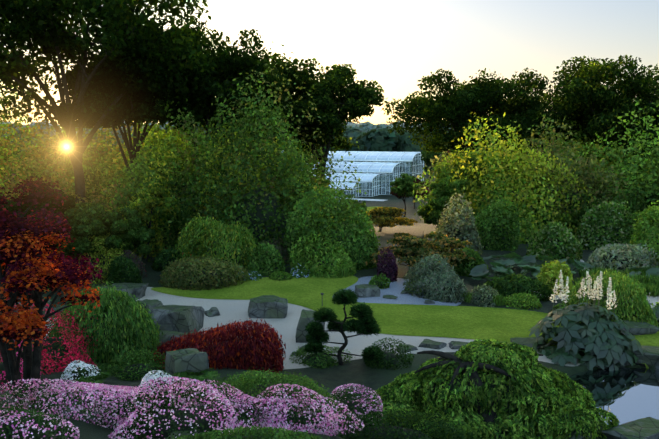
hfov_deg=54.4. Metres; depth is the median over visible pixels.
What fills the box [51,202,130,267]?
shrub
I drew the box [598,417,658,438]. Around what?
rock
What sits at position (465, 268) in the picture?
shrub
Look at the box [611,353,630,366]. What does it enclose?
rock
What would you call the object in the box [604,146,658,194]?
shrub
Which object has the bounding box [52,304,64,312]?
rock
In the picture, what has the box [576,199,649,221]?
shrub
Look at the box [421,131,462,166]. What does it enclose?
tree
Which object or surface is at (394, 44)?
sky
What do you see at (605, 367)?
rock
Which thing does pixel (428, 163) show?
tree
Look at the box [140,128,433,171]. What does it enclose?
treeline
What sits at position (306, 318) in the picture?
rock
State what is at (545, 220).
shrub
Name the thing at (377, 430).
shrub
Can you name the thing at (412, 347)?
rock
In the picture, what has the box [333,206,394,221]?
lawn
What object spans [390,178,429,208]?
tree
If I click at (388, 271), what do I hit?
purple shrub
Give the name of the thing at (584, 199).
shrub
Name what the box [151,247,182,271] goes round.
clipped shrub
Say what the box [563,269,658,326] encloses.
yellow weeping shrub
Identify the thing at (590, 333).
rodgersia plant
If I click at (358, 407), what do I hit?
pink azalea shrub
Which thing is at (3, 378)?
magenta azalea shrub
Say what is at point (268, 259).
dark shrub
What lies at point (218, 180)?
tree belt
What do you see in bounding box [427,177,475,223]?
shrub
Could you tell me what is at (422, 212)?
shrub
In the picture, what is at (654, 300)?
gravel path
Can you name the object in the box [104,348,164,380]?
shrub
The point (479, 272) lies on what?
gunnera
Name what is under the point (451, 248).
shrub
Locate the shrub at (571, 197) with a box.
[541,185,581,212]
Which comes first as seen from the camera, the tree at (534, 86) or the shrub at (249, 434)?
the shrub at (249, 434)
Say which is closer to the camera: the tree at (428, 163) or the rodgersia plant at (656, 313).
the rodgersia plant at (656, 313)
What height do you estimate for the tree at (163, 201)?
4.866 m
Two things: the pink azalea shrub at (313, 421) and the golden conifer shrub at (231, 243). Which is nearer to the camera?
the pink azalea shrub at (313, 421)
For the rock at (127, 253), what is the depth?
31.98 m
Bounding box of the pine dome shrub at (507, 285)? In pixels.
[479,272,553,301]
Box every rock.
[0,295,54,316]
[35,399,64,410]
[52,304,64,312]
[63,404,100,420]
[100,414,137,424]
[110,282,148,300]
[118,250,146,277]
[136,299,162,311]
[149,305,204,332]
[159,330,202,354]
[165,348,208,381]
[166,431,202,438]
[204,307,219,316]
[248,295,287,318]
[257,237,291,263]
[295,309,324,342]
[355,284,379,297]
[383,295,397,298]
[399,344,417,351]
[418,339,446,348]
[424,300,434,303]
[448,341,469,348]
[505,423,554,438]
[510,337,545,348]
[563,427,591,438]
[584,358,607,368]
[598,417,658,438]
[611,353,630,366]
[618,320,658,334]
[632,345,658,367]
[655,347,658,370]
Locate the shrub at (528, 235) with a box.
[502,202,545,243]
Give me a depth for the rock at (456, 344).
21.57 m
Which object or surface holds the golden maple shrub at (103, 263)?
on the terrain ground at (356, 371)
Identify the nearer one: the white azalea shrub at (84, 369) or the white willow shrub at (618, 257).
the white azalea shrub at (84, 369)
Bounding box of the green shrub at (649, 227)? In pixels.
[630,200,658,267]
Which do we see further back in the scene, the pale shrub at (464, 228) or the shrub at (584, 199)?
the shrub at (584, 199)
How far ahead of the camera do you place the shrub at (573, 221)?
45.34 m
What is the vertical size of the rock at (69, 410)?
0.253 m
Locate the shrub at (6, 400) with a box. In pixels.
[0,390,39,403]
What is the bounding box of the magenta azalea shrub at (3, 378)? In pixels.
[0,323,42,393]
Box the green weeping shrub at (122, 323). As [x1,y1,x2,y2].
[47,281,162,365]
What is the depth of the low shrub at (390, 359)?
19.90 m
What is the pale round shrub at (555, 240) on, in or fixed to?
on the terrain ground at (356, 371)
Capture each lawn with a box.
[151,275,658,368]
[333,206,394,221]
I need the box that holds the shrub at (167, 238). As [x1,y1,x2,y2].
[150,214,169,255]
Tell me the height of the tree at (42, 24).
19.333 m
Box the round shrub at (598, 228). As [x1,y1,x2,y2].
[576,197,633,250]
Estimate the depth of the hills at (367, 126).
527.48 m
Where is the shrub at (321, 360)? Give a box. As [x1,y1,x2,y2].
[289,345,354,368]
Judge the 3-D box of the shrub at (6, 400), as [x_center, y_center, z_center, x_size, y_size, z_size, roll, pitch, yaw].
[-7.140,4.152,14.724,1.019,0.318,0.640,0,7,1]
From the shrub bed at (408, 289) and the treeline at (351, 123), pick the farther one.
the treeline at (351, 123)
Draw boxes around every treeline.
[0,121,421,127]
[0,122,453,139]
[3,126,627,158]
[7,120,414,127]
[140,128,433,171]
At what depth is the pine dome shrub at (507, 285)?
27.98 m
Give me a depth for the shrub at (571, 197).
48.45 m
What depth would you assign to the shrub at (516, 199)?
45.72 m
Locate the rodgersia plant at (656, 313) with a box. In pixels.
[637,293,658,322]
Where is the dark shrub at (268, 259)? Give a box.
[246,242,285,275]
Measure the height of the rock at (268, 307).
1.356 m
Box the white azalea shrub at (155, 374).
[140,370,175,396]
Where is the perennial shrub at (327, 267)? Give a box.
[287,231,356,278]
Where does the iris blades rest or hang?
on the terrain ground at (356, 371)
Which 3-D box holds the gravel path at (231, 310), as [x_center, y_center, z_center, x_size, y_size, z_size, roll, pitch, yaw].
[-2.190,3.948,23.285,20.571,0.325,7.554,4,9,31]
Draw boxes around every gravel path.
[136,287,579,369]
[534,288,658,307]
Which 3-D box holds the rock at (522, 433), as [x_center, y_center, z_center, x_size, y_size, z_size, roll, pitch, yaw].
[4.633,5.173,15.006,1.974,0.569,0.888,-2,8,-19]
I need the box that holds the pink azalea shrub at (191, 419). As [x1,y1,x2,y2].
[87,374,315,438]
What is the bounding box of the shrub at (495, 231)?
[470,195,521,250]
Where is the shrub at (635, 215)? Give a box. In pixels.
[620,210,644,243]
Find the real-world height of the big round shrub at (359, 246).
5.214 m
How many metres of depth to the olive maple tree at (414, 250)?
32.04 m
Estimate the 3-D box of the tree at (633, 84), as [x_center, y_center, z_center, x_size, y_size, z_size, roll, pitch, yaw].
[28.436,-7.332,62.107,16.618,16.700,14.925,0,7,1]
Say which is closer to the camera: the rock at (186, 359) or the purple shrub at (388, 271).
the rock at (186, 359)
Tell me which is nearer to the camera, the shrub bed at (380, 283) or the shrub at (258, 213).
the shrub bed at (380, 283)
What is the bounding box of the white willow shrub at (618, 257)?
[587,242,658,272]
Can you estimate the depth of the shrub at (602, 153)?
54.79 m
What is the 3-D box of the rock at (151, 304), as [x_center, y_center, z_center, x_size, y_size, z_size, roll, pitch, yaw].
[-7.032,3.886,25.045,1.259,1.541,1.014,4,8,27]
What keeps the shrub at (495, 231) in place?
on the terrain ground at (356, 371)
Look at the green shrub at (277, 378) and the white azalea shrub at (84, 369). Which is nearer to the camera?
the green shrub at (277, 378)
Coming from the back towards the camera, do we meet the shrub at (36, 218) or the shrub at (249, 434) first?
the shrub at (36, 218)
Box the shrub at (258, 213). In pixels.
[229,188,288,244]
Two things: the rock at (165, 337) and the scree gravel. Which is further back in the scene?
the scree gravel
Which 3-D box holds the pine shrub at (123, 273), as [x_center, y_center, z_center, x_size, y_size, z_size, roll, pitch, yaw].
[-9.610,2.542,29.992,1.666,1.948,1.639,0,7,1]
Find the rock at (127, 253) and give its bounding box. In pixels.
[118,250,146,277]
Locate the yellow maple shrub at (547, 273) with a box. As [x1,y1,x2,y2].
[536,260,573,294]
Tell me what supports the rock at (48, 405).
on the terrain ground at (356, 371)
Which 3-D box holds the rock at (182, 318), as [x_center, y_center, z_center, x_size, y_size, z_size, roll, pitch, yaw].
[-5.688,4.125,23.346,1.971,2.064,1.611,0,7,1]
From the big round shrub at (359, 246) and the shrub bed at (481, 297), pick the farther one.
the big round shrub at (359, 246)
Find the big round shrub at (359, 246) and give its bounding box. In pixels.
[284,182,380,269]
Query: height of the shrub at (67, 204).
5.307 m
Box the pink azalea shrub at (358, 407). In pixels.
[329,383,383,421]
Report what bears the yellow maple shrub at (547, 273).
on the terrain ground at (356, 371)
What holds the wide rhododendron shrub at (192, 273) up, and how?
on the terrain ground at (356, 371)
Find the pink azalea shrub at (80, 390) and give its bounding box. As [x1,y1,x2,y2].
[0,378,246,432]
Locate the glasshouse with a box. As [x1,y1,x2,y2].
[282,151,423,203]
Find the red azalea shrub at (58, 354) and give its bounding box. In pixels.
[0,292,99,374]
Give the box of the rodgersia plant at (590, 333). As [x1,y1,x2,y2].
[528,270,642,370]
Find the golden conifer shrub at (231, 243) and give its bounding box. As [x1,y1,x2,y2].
[172,214,256,273]
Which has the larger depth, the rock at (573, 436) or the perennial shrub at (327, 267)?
the perennial shrub at (327, 267)
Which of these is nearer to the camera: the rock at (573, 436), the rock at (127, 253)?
the rock at (573, 436)
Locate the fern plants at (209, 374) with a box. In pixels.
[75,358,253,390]
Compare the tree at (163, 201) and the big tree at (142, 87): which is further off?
the big tree at (142, 87)
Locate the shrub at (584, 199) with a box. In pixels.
[569,190,597,237]
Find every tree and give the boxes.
[0,0,223,202]
[0,176,102,410]
[62,36,217,197]
[128,182,179,260]
[138,14,285,164]
[202,52,337,165]
[278,63,385,178]
[303,288,384,364]
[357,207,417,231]
[365,231,475,269]
[368,338,619,438]
[381,68,560,155]
[390,173,421,216]
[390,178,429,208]
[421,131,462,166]
[424,158,433,178]
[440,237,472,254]
[495,56,627,151]
[544,55,658,162]
[628,100,658,164]
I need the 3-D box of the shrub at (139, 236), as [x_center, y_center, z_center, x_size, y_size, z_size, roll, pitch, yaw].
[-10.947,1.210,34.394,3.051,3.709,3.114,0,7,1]
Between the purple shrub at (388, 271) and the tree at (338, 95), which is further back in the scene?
the tree at (338, 95)
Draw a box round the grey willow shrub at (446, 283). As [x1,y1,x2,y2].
[402,252,469,303]
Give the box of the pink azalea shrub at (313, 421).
[238,380,363,435]
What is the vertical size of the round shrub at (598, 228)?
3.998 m
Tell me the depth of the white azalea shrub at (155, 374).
13.91 m
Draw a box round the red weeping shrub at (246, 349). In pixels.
[149,318,285,373]
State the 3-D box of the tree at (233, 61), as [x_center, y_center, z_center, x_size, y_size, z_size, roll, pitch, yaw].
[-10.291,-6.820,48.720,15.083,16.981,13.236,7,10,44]
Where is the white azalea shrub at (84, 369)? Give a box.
[59,360,99,384]
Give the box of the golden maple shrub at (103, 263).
[78,233,125,283]
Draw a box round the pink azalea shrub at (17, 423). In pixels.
[0,407,79,438]
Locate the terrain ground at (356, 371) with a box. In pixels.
[0,154,658,438]
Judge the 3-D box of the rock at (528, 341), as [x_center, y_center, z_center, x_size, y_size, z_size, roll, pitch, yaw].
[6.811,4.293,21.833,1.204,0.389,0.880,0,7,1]
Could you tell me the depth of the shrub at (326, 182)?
47.43 m
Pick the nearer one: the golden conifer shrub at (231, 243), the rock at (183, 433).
the rock at (183, 433)
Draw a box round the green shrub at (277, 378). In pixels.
[204,367,346,431]
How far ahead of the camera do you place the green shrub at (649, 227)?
34.67 m
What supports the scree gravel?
on the terrain ground at (356, 371)
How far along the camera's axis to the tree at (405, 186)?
98.88 m
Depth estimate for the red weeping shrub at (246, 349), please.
18.77 m
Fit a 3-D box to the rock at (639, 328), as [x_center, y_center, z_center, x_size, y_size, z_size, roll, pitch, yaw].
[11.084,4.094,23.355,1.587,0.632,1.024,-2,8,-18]
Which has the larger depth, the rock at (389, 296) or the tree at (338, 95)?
the tree at (338, 95)
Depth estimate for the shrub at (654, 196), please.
43.71 m
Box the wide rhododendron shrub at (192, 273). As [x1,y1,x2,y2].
[158,255,250,290]
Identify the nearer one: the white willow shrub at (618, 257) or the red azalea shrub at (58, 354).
the red azalea shrub at (58, 354)
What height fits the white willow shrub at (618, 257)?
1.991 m
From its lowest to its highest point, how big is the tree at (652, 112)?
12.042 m
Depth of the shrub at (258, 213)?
37.33 m
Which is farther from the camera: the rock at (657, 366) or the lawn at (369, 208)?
the lawn at (369, 208)
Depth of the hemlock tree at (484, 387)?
14.88 m
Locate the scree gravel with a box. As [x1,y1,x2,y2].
[343,276,461,305]
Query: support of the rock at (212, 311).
on the terrain ground at (356, 371)
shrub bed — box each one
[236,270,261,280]
[269,271,292,280]
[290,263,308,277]
[369,273,390,288]
[405,280,425,293]
[468,284,498,306]
[503,293,542,309]
[551,303,572,310]
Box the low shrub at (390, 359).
[363,336,414,369]
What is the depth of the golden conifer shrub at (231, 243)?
33.19 m
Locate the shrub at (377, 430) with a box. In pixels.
[335,407,472,438]
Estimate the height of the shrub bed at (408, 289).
0.718 m
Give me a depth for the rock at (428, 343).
21.62 m
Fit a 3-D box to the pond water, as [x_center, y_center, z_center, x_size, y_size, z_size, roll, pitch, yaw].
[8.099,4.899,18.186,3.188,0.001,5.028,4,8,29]
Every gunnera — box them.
[468,251,594,281]
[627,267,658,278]
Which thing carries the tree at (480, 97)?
on the terrain ground at (356, 371)
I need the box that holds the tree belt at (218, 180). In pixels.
[0,41,658,261]
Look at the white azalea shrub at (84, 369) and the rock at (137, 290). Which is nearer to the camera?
the white azalea shrub at (84, 369)
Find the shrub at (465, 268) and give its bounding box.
[450,247,487,276]
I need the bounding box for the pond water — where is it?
[569,367,658,424]
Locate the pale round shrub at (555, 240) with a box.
[526,220,582,261]
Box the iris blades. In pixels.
[307,265,658,305]
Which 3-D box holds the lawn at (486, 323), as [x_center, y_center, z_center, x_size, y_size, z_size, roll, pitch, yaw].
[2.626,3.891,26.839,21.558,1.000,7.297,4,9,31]
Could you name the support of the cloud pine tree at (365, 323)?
on the terrain ground at (356, 371)
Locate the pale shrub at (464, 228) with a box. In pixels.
[432,189,483,255]
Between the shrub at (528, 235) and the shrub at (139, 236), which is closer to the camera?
the shrub at (139, 236)
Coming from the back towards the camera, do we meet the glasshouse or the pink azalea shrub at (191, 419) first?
the glasshouse
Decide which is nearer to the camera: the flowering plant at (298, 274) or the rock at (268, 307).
the rock at (268, 307)
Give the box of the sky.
[0,0,658,124]
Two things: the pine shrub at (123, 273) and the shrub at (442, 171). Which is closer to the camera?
the pine shrub at (123, 273)
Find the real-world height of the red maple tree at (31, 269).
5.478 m
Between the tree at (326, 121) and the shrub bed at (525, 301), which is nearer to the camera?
the shrub bed at (525, 301)
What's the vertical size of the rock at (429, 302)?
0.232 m
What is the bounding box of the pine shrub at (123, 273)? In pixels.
[106,255,142,284]
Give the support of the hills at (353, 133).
on the terrain ground at (356, 371)
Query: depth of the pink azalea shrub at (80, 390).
12.29 m
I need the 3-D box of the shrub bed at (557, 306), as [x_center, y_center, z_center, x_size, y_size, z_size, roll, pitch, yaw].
[9.611,3.648,25.778,1.474,0.656,1.517,0,7,1]
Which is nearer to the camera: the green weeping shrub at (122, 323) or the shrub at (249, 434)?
the shrub at (249, 434)
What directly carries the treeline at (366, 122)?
on the terrain ground at (356, 371)
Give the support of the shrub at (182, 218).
on the terrain ground at (356, 371)
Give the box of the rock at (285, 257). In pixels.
[257,237,291,263]
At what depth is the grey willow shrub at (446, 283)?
27.84 m
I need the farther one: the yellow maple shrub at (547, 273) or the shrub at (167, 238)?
the shrub at (167, 238)
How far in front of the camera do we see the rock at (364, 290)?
28.03 m
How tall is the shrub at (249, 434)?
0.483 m
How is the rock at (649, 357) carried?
on the terrain ground at (356, 371)
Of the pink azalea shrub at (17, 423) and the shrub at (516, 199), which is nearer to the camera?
the pink azalea shrub at (17, 423)
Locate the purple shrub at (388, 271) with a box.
[376,246,397,281]
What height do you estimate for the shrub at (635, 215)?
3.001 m
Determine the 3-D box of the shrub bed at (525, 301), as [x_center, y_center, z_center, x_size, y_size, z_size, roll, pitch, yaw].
[8.069,3.472,27.074,1.806,0.665,1.667,0,7,1]
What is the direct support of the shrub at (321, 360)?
on the terrain ground at (356, 371)
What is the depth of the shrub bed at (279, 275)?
30.77 m
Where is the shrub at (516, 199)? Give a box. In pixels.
[500,191,531,206]
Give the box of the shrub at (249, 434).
[168,424,329,438]
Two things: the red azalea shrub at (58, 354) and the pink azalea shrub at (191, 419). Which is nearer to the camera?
the pink azalea shrub at (191, 419)

